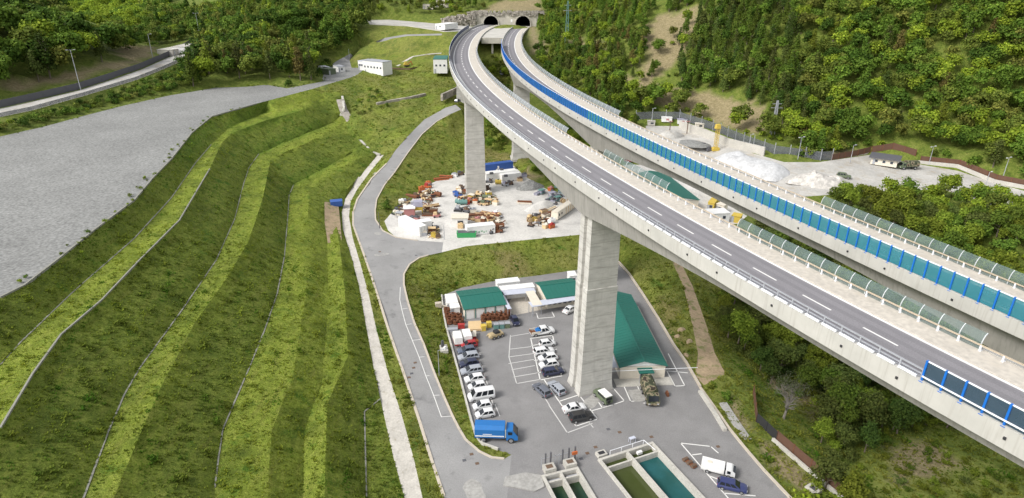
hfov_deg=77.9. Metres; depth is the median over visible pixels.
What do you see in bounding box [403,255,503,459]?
kerb
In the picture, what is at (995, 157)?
slender tree
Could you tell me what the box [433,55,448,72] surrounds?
white house
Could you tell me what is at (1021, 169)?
slender tree
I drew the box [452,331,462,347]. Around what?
covered trailer
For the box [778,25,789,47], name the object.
conifer tree
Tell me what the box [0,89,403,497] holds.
embankment
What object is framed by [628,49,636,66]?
slender tree
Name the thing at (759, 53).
slender tree
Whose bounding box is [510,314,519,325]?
parked car
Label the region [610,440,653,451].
pipe rail
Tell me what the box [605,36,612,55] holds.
conifer tree
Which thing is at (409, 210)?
pink shed
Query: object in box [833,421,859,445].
broadleaf tree
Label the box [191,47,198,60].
conifer tree
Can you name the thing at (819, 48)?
slender tree
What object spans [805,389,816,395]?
shrub
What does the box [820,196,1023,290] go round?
windscreen fence
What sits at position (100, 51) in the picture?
slender tree
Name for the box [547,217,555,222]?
steel tank
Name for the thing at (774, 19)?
slender tree
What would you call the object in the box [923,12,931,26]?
slender tree
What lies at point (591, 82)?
slender tree
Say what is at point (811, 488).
concrete chamber
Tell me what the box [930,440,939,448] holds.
shrub
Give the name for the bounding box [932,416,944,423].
shrub
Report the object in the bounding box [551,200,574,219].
wagon
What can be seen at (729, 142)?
retaining wall
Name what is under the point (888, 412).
broadleaf tree
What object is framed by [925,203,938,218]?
broadleaf tree
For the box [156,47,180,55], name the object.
grey shed
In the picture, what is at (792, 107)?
slender tree
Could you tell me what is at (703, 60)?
slender tree
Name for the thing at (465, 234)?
green skip
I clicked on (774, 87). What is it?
conifer tree
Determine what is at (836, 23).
slender tree
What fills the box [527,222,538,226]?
boom machine
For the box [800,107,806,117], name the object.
conifer tree
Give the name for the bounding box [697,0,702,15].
slender tree
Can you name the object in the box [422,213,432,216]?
beam stack
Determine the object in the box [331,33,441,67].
lane
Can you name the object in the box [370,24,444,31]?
retaining wall
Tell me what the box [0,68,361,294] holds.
gravel platform
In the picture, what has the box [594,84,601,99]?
slender tree
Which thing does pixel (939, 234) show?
broadleaf tree
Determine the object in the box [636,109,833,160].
fence
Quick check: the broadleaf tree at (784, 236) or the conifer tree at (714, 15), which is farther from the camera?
the conifer tree at (714, 15)
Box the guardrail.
[449,61,922,377]
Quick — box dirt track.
[673,262,724,384]
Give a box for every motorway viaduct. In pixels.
[449,23,1023,467]
[501,26,1023,363]
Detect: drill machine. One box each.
[424,183,431,187]
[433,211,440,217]
[454,191,462,196]
[463,207,470,212]
[480,200,488,205]
[486,178,492,182]
[486,215,494,221]
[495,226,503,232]
[502,181,508,186]
[533,212,540,217]
[537,217,545,224]
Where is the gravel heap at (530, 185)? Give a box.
[516,180,543,190]
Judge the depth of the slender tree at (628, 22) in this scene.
322.45 m
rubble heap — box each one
[785,169,841,188]
[829,175,847,182]
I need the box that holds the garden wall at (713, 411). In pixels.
[698,390,726,431]
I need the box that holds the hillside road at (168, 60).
[0,20,470,116]
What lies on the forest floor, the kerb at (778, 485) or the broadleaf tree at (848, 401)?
the broadleaf tree at (848, 401)
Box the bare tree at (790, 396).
[757,370,815,419]
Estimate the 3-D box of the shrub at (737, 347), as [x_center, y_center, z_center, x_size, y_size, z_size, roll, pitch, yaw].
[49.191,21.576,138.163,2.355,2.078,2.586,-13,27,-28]
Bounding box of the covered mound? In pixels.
[713,151,789,181]
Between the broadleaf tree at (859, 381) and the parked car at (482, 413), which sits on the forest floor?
the broadleaf tree at (859, 381)
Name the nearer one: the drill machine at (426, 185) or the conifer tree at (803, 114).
the drill machine at (426, 185)
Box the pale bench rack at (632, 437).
[628,436,635,443]
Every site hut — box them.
[647,120,655,125]
[661,116,672,121]
[677,118,686,123]
[695,122,703,127]
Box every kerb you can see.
[0,103,256,297]
[352,163,444,495]
[375,114,448,240]
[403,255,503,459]
[699,387,791,497]
[719,402,750,439]
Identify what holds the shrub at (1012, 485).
on the forest floor
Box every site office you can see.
[358,59,365,69]
[362,59,391,75]
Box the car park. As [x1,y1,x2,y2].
[443,263,787,497]
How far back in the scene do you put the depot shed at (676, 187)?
199.44 m
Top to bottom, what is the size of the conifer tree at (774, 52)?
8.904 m
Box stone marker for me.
[440,340,447,352]
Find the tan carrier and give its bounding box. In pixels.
[487,329,503,339]
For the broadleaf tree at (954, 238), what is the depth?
165.70 m
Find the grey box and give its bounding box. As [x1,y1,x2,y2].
[447,327,457,331]
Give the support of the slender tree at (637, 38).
on the forest floor
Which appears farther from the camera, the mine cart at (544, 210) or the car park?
the mine cart at (544, 210)
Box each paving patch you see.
[462,479,485,497]
[583,395,599,408]
[628,389,645,401]
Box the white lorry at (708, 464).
[701,456,735,477]
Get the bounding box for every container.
[398,215,426,236]
[417,218,431,229]
[485,160,512,170]
[485,168,517,180]
[499,171,520,181]
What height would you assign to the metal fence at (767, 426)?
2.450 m
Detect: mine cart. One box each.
[429,208,437,212]
[539,208,547,212]
[541,212,549,217]
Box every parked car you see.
[457,344,476,354]
[457,350,479,360]
[459,357,479,367]
[460,339,477,346]
[460,363,482,375]
[464,372,485,383]
[467,380,486,390]
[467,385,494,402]
[472,399,492,411]
[475,407,495,419]
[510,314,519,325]
[532,346,554,355]
[532,382,551,397]
[537,351,557,361]
[538,338,555,346]
[538,358,559,368]
[541,366,564,377]
[547,380,565,395]
[562,305,573,314]
[562,402,586,414]
[568,409,593,423]
[717,476,747,494]
[836,172,850,178]
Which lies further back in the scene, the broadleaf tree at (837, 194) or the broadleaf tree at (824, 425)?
the broadleaf tree at (837, 194)
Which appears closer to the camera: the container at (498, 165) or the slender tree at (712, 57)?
the container at (498, 165)
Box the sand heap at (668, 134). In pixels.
[658,130,683,138]
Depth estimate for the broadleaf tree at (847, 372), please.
125.85 m
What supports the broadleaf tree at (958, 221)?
on the forest floor
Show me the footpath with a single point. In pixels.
(418, 55)
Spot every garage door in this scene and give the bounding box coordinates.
[466,309,473,318]
[476,308,483,317]
[486,307,493,312]
[496,306,503,312]
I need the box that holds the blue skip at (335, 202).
[330,199,341,205]
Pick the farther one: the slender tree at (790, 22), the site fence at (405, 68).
the site fence at (405, 68)
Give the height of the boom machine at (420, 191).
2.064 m
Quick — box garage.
[456,286,506,319]
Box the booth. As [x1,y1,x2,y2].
[435,22,457,29]
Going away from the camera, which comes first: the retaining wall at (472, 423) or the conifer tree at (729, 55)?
the retaining wall at (472, 423)
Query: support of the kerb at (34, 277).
on the gravel platform
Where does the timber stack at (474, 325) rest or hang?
on the car park
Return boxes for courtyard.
[508,297,538,314]
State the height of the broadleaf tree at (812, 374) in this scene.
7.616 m
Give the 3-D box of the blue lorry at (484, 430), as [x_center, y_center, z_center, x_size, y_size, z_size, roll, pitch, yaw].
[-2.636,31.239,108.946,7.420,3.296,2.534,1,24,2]
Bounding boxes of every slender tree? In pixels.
[25,49,46,81]
[33,33,59,78]
[51,7,69,33]
[92,31,107,61]
[214,36,220,60]
[230,43,242,77]
[245,45,252,70]
[261,42,268,59]
[262,50,275,78]
[287,41,296,65]
[288,33,296,46]
[292,46,305,80]
[303,39,315,60]
[547,44,553,61]
[555,42,559,51]
[566,58,570,69]
[570,60,577,75]
[581,45,585,56]
[583,75,589,91]
[585,31,591,42]
[585,56,591,65]
[587,74,594,94]
[592,54,599,68]
[592,85,595,97]
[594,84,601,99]
[595,40,599,52]
[595,79,600,91]
[597,80,605,90]
[609,78,616,92]
[613,34,617,48]
[615,77,622,94]
[620,93,626,105]
[622,84,628,92]
[625,12,631,28]
[625,25,630,41]
[627,33,633,46]
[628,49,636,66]
[631,113,638,124]
[633,31,640,50]
[636,40,644,62]
[676,52,684,68]
[678,57,686,80]
[682,11,690,33]
[693,23,699,44]
[695,43,702,57]
[695,52,701,65]
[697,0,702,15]
[697,36,701,51]
[698,10,706,24]
[698,54,705,66]
[703,37,712,51]
[707,16,712,33]
[707,52,714,67]
[712,28,719,48]
[716,37,727,54]
[725,12,733,30]
[728,0,737,11]
[729,4,735,18]
[731,20,740,40]
[732,5,742,25]
[741,49,748,73]
[744,27,751,44]
[745,6,752,26]
[745,59,754,78]
[748,0,756,7]
[749,18,757,34]
[749,66,757,81]
[754,5,760,22]
[754,22,761,36]
[755,48,764,65]
[756,17,767,38]
[761,40,767,66]
[763,29,770,43]
[764,54,775,79]
[768,72,776,84]
[769,24,777,39]
[770,14,777,26]
[775,13,780,34]
[775,90,784,114]
[777,71,786,92]
[778,93,790,123]
[780,44,789,59]
[782,46,794,63]
[783,73,792,96]
[786,12,796,33]
[789,102,795,114]
[794,51,800,67]
[794,95,801,110]
[795,15,802,33]
[797,117,808,142]
[798,92,807,112]
[808,29,817,48]
[814,52,821,64]
[814,128,826,149]
[815,38,824,53]
[828,13,841,41]
[830,125,840,140]
[857,60,873,82]
[860,36,870,52]
[867,6,876,23]
[877,70,891,100]
[879,33,889,57]
[879,60,890,75]
[881,24,894,50]
[893,29,906,50]
[893,106,904,126]
[905,20,916,39]
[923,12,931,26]
[935,101,949,124]
[938,72,951,97]
[946,72,964,101]
[950,0,964,7]
[952,9,963,28]
[962,10,975,39]
[972,3,982,32]
[980,29,993,47]
[986,139,1005,167]
[987,17,997,32]
[1017,163,1023,172]
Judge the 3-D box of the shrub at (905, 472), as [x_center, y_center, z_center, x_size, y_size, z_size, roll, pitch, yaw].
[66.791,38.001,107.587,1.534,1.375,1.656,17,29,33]
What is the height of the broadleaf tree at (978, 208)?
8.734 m
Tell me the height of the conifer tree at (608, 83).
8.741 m
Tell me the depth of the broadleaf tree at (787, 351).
131.73 m
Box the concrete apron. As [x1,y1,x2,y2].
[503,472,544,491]
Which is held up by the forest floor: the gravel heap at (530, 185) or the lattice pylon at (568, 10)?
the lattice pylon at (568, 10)
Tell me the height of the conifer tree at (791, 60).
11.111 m
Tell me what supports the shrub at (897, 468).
on the forest floor
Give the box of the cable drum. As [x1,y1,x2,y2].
[435,232,440,238]
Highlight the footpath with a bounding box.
[397,53,440,65]
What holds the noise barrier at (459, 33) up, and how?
on the motorway viaduct at (605, 223)
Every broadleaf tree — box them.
[713,304,735,328]
[715,293,732,307]
[718,314,735,337]
[719,289,735,297]
[721,309,759,343]
[737,331,756,349]
[741,322,763,336]
[749,306,772,325]
[749,343,774,369]
[750,331,762,350]
[754,219,770,229]
[758,329,778,348]
[759,320,786,342]
[761,356,783,383]
[763,337,785,347]
[765,227,779,233]
[771,338,799,374]
[773,231,789,240]
[773,339,796,365]
[779,324,803,344]
[789,236,802,246]
[793,359,818,381]
[794,343,809,366]
[794,363,822,390]
[799,242,815,252]
[802,353,827,370]
[805,343,825,359]
[807,454,850,488]
[809,391,837,411]
[811,416,835,442]
[813,249,833,259]
[815,392,850,427]
[817,365,842,391]
[818,362,861,386]
[819,349,838,370]
[819,375,851,393]
[824,378,857,421]
[826,186,849,202]
[827,379,864,421]
[832,259,848,266]
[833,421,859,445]
[834,403,863,424]
[835,468,873,497]
[837,181,853,189]
[842,185,861,205]
[850,369,863,385]
[851,186,863,202]
[851,205,865,211]
[852,368,873,386]
[855,389,891,425]
[855,390,877,419]
[855,420,880,451]
[856,183,866,198]
[857,196,870,207]
[863,185,884,208]
[863,208,880,223]
[865,387,888,402]
[872,201,890,221]
[877,189,897,205]
[877,193,900,210]
[877,402,894,426]
[885,208,905,224]
[887,397,924,433]
[888,396,910,429]
[895,196,917,217]
[895,294,902,301]
[897,186,917,200]
[898,197,927,220]
[903,214,929,233]
[911,408,930,426]
[912,208,927,216]
[914,192,928,201]
[914,222,933,235]
[919,193,943,205]
[920,216,936,233]
[922,200,935,208]
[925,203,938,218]
[925,219,946,231]
[929,229,943,237]
[930,234,950,244]
[932,209,954,223]
[935,203,949,211]
[942,224,964,235]
[942,229,968,248]
[943,213,965,228]
[948,205,961,214]
[951,245,970,256]
[958,206,971,224]
[959,202,977,221]
[960,243,974,253]
[962,222,985,244]
[964,209,990,224]
[965,217,993,244]
[969,204,991,213]
[971,244,991,256]
[974,238,983,244]
[977,253,998,269]
[985,250,997,260]
[987,209,1015,236]
[988,204,1001,210]
[988,242,1006,251]
[989,236,1020,258]
[992,248,1021,266]
[994,201,1023,215]
[997,226,1014,241]
[1007,222,1023,240]
[1008,206,1023,219]
[1009,217,1023,227]
[1012,262,1021,269]
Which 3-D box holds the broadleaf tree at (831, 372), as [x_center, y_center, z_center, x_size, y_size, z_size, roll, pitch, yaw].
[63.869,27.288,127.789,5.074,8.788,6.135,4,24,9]
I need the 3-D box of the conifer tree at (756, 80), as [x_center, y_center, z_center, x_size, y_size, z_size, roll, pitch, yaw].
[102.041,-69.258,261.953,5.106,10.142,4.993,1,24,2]
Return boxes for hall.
[612,291,697,386]
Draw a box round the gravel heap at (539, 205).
[524,200,553,211]
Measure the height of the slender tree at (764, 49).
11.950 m
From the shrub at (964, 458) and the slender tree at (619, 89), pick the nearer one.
the shrub at (964, 458)
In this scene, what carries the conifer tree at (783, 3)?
on the forest floor
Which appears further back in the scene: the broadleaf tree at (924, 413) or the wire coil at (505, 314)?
the wire coil at (505, 314)
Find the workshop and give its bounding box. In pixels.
[535,278,575,308]
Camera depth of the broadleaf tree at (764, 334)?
140.42 m
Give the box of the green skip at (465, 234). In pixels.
[457,230,475,237]
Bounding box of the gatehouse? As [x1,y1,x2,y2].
[333,64,344,71]
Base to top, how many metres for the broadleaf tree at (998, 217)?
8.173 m
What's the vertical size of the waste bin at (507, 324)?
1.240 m
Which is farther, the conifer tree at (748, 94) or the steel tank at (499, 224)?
the conifer tree at (748, 94)
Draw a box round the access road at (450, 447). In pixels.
[354,105,510,497]
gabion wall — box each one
[376,93,425,104]
[441,87,455,100]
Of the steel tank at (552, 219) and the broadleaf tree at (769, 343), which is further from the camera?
the steel tank at (552, 219)
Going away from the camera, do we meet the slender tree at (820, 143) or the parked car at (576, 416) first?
the parked car at (576, 416)
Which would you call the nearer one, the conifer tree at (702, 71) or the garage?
the garage
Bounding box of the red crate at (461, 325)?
[458,323,464,328]
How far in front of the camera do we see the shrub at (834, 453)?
111.08 m
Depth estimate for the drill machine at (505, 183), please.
221.96 m
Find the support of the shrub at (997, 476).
on the forest floor
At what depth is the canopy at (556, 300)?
149.82 m
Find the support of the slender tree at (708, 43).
on the forest floor
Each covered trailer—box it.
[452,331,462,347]
[462,329,471,341]
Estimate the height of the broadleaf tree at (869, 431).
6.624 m
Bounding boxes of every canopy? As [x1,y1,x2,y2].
[501,287,535,294]
[503,294,510,315]
[525,291,541,314]
[528,296,574,315]
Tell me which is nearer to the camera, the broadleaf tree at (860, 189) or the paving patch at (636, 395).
the paving patch at (636, 395)
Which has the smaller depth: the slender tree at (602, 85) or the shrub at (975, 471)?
the shrub at (975, 471)
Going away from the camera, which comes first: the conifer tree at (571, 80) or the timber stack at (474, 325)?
the timber stack at (474, 325)
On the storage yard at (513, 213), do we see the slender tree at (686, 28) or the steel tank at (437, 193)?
the steel tank at (437, 193)
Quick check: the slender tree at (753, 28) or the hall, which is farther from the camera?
the slender tree at (753, 28)
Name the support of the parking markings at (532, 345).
on the car park
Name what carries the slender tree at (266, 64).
on the forest floor
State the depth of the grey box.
141.87 m
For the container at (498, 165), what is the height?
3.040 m
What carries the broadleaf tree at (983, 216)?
on the forest floor
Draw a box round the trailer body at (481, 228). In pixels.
[465,221,494,234]
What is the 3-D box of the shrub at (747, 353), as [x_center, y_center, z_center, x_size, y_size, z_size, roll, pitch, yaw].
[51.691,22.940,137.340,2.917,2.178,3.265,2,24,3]
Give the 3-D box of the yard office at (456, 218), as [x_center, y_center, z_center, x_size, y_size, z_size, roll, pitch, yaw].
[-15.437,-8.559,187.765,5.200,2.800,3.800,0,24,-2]
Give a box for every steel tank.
[434,191,441,196]
[459,199,466,204]
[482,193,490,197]
[495,179,500,184]
[495,222,503,227]
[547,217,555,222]
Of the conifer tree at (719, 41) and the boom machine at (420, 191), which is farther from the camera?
the conifer tree at (719, 41)
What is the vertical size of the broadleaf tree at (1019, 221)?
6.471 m
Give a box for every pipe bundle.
[405,193,416,198]
[423,203,439,208]
[434,176,448,180]
[439,175,452,177]
[469,212,483,215]
[547,205,557,210]
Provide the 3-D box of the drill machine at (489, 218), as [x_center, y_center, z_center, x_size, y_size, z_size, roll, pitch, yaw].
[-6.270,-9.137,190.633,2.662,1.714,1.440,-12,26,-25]
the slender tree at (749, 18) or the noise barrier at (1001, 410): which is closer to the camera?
the noise barrier at (1001, 410)
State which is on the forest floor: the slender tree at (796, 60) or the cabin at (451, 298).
the slender tree at (796, 60)
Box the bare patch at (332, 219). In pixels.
[324,202,341,242]
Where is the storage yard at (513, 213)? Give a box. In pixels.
[385,166,580,251]
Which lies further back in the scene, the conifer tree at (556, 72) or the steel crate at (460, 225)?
the conifer tree at (556, 72)
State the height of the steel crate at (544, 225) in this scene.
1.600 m
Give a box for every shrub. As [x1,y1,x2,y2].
[720,391,730,399]
[732,343,742,351]
[741,304,751,311]
[743,350,755,358]
[753,357,762,366]
[774,379,786,388]
[781,365,792,374]
[792,375,804,387]
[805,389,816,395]
[811,477,824,490]
[823,446,842,459]
[827,438,842,451]
[844,443,855,449]
[844,445,857,462]
[847,420,861,431]
[857,462,866,469]
[865,381,877,385]
[866,474,872,479]
[867,385,879,393]
[876,430,890,444]
[878,426,889,435]
[880,389,890,397]
[881,452,893,459]
[881,486,889,493]
[891,473,906,485]
[893,465,901,470]
[900,469,910,475]
[903,485,912,491]
[906,464,915,469]
[911,422,922,431]
[916,480,928,488]
[922,416,933,426]
[925,445,933,454]
[929,476,940,486]
[929,485,945,496]
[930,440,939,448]
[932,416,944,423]
[938,477,952,484]
[939,449,951,458]
[941,459,950,464]
[958,475,973,483]
[961,456,968,463]
[963,490,978,497]
[970,467,980,476]
[980,489,992,497]
[981,477,989,487]
[992,472,1006,481]
[993,487,1002,494]
[1007,483,1018,490]
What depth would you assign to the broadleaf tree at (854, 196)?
187.07 m
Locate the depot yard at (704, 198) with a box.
[637,165,746,223]
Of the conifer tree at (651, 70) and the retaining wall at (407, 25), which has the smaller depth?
the conifer tree at (651, 70)
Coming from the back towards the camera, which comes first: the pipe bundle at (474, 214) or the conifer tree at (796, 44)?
the conifer tree at (796, 44)
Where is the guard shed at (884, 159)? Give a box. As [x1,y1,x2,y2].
[869,152,901,167]
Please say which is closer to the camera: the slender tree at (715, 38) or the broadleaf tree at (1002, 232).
the broadleaf tree at (1002, 232)
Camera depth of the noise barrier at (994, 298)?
84.31 m
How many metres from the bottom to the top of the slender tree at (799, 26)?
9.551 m
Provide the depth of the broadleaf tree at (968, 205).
179.25 m
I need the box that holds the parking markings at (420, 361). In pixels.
[400,287,448,416]
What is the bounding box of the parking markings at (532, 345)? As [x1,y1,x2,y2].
[479,312,755,497]
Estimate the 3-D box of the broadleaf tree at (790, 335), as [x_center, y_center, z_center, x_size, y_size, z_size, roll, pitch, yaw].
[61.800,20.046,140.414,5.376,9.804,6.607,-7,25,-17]
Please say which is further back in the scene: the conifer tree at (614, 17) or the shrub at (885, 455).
the conifer tree at (614, 17)
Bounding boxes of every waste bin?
[480,324,485,330]
[486,321,491,327]
[493,322,498,329]
[499,322,503,328]
[505,321,509,328]
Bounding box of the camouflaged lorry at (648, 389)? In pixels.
[640,374,659,405]
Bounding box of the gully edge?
[340,96,380,155]
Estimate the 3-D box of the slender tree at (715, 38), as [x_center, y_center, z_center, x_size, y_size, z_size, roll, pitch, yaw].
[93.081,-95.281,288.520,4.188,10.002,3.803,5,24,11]
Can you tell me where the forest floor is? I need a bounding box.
[0,0,1023,497]
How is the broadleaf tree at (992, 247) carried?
on the forest floor
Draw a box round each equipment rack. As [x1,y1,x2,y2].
[395,211,403,216]
[428,226,435,233]
[548,191,556,196]
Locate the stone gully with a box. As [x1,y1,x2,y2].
[336,99,349,121]
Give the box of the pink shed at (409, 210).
[403,205,414,215]
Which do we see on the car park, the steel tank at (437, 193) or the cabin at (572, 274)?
the cabin at (572, 274)
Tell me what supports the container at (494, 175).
on the storage yard at (513, 213)
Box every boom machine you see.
[417,188,430,194]
[454,205,470,211]
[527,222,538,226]
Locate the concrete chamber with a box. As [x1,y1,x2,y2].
[805,483,822,493]
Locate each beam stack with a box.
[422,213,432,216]
[516,200,531,203]
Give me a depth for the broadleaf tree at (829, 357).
135.31 m
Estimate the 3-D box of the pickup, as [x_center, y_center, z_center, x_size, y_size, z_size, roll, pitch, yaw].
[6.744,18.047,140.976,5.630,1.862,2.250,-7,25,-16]
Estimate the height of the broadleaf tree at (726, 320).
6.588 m
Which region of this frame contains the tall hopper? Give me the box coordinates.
[413,199,422,212]
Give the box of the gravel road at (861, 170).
[646,126,1023,203]
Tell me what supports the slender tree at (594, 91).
on the forest floor
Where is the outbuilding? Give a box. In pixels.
[422,4,433,8]
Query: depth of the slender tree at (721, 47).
281.52 m
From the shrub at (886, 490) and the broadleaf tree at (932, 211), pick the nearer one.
the shrub at (886, 490)
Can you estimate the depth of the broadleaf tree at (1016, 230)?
165.14 m
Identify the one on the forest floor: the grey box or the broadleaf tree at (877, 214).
the broadleaf tree at (877, 214)
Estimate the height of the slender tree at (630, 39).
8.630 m
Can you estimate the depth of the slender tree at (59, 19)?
264.26 m
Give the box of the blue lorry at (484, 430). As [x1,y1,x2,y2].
[474,420,517,443]
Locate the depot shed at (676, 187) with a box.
[648,170,699,205]
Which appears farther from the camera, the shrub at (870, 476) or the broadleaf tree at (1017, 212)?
the broadleaf tree at (1017, 212)
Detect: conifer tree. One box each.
[181,52,199,86]
[183,43,196,71]
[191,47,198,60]
[199,38,212,73]
[239,41,246,55]
[284,58,292,76]
[304,30,310,41]
[305,47,316,79]
[553,64,560,78]
[560,35,564,50]
[568,71,574,84]
[578,61,583,78]
[585,17,591,33]
[589,36,595,53]
[589,43,594,53]
[603,8,607,20]
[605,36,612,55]
[606,72,611,88]
[607,91,612,105]
[612,9,616,23]
[619,53,625,68]
[647,59,655,76]
[665,0,673,10]
[673,0,679,9]
[675,27,682,42]
[685,37,691,52]
[686,67,691,83]
[687,45,697,68]
[688,39,694,56]
[692,71,698,88]
[694,9,702,24]
[699,63,706,78]
[702,25,708,46]
[707,0,715,13]
[709,61,715,84]
[710,17,719,38]
[712,7,716,28]
[713,29,722,55]
[714,63,720,79]
[719,67,730,91]
[722,0,727,8]
[723,50,729,65]
[724,5,728,19]
[726,46,732,60]
[726,64,737,87]
[729,42,739,63]
[730,29,738,48]
[734,49,740,62]
[736,36,745,55]
[740,8,747,26]
[743,76,750,93]
[744,0,749,7]
[744,78,754,97]
[746,83,751,100]
[747,35,752,51]
[750,40,757,56]
[753,69,762,91]
[757,85,765,104]
[768,79,777,101]
[768,95,777,113]
[769,62,779,82]
[771,33,777,50]
[771,46,777,56]
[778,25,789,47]
[781,0,789,11]
[781,0,789,17]
[787,27,793,45]
[787,49,797,69]
[791,68,803,90]
[792,33,800,57]
[793,62,801,78]
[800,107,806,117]
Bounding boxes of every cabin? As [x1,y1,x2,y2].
[445,293,457,307]
[449,303,459,312]
[495,277,519,287]
[499,282,534,298]
[567,271,576,279]
[705,208,729,221]
[707,198,719,208]
[716,202,727,209]
[731,212,742,222]
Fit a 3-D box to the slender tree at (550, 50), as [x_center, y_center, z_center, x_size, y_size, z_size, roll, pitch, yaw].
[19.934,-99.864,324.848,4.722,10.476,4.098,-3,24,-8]
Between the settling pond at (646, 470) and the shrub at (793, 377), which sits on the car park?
the settling pond at (646, 470)
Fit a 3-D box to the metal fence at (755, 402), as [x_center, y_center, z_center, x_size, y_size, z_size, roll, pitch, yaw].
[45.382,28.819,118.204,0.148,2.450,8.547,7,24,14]
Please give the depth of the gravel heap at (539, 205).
201.11 m
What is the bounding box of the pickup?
[529,325,554,336]
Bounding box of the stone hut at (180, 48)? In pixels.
[171,44,191,52]
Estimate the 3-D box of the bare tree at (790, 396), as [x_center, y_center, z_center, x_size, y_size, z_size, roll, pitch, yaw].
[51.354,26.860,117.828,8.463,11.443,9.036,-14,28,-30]
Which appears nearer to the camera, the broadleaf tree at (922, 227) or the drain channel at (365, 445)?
the drain channel at (365, 445)
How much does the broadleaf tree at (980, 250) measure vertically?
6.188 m
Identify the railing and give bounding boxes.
[475,46,1023,365]
[521,48,1023,288]
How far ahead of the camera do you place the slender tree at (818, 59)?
256.27 m
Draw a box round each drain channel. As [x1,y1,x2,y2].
[0,144,211,364]
[0,168,209,428]
[82,154,258,497]
[214,185,293,486]
[364,399,380,496]
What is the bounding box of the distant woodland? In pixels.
[0,0,1023,497]
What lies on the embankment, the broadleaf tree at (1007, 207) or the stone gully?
the stone gully
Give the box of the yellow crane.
[711,124,720,150]
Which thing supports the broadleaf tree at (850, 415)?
on the forest floor
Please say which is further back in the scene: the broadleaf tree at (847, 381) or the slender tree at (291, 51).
the slender tree at (291, 51)
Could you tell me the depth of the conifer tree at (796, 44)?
267.81 m
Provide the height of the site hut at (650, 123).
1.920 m
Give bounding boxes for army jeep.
[593,388,612,404]
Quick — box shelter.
[317,67,335,74]
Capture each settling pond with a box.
[541,457,596,497]
[595,441,704,497]
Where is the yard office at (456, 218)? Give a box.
[451,213,468,226]
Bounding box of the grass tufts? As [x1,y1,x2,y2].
[0,62,1023,497]
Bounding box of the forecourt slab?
[481,28,509,52]
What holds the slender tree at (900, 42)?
on the forest floor
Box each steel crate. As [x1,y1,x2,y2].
[418,185,424,190]
[457,222,462,228]
[470,207,475,212]
[480,216,485,221]
[492,200,498,205]
[542,222,548,228]
[548,222,554,228]
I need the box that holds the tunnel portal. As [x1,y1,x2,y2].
[441,10,544,25]
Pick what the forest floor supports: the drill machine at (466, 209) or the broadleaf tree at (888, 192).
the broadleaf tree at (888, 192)
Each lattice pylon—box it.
[563,1,571,31]
[770,100,778,133]
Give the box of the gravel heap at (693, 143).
[679,140,710,147]
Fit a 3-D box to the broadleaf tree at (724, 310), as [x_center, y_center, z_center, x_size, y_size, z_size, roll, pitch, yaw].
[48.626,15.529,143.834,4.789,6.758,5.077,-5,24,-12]
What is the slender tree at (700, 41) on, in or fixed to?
on the forest floor
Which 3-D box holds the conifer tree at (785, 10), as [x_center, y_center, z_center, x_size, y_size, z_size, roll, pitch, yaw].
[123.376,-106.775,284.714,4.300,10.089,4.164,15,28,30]
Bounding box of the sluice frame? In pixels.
[541,446,577,467]
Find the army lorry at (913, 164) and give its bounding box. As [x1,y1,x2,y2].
[897,160,919,169]
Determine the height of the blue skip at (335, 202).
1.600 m
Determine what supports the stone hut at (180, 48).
on the hillside road at (168, 60)
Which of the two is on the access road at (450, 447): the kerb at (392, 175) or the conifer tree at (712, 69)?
the kerb at (392, 175)
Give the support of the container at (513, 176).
on the storage yard at (513, 213)
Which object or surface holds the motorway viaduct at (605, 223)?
on the grass slope
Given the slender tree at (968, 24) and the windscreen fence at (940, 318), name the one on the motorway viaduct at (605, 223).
the windscreen fence at (940, 318)
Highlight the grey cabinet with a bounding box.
[435,301,446,307]
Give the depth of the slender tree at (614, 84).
279.80 m
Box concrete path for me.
[342,155,421,497]
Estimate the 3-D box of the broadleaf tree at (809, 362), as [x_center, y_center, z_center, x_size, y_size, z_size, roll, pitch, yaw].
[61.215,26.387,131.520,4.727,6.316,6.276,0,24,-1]
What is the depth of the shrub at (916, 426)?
120.21 m
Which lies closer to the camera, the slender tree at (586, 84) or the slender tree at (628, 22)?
the slender tree at (586, 84)
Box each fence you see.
[0,41,191,107]
[0,60,177,116]
[392,66,418,69]
[476,47,568,134]
[521,32,619,117]
[603,149,669,192]
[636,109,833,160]
[736,218,988,348]
[753,385,757,419]
[756,412,777,439]
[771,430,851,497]
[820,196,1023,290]
[832,146,871,159]
[871,143,916,155]
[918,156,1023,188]
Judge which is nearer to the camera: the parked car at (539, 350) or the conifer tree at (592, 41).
the parked car at (539, 350)
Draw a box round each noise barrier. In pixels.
[449,25,468,60]
[501,39,1023,324]
[918,360,1023,433]
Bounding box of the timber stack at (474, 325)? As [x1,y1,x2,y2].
[468,320,481,330]
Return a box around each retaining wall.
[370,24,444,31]
[441,294,498,450]
[619,261,700,386]
[679,121,765,155]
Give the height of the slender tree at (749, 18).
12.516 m
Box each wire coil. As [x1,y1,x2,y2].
[444,307,449,313]
[445,312,450,319]
[447,317,452,324]
[450,312,456,318]
[480,314,486,321]
[485,313,490,320]
[490,313,495,320]
[494,313,499,320]
[503,312,508,319]
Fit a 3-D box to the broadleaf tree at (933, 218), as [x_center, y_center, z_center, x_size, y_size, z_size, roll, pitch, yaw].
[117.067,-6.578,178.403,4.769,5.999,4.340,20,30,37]
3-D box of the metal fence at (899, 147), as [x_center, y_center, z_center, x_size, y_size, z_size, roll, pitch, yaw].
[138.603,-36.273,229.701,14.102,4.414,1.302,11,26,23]
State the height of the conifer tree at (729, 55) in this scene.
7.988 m
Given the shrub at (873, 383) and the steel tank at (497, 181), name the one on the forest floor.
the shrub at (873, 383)

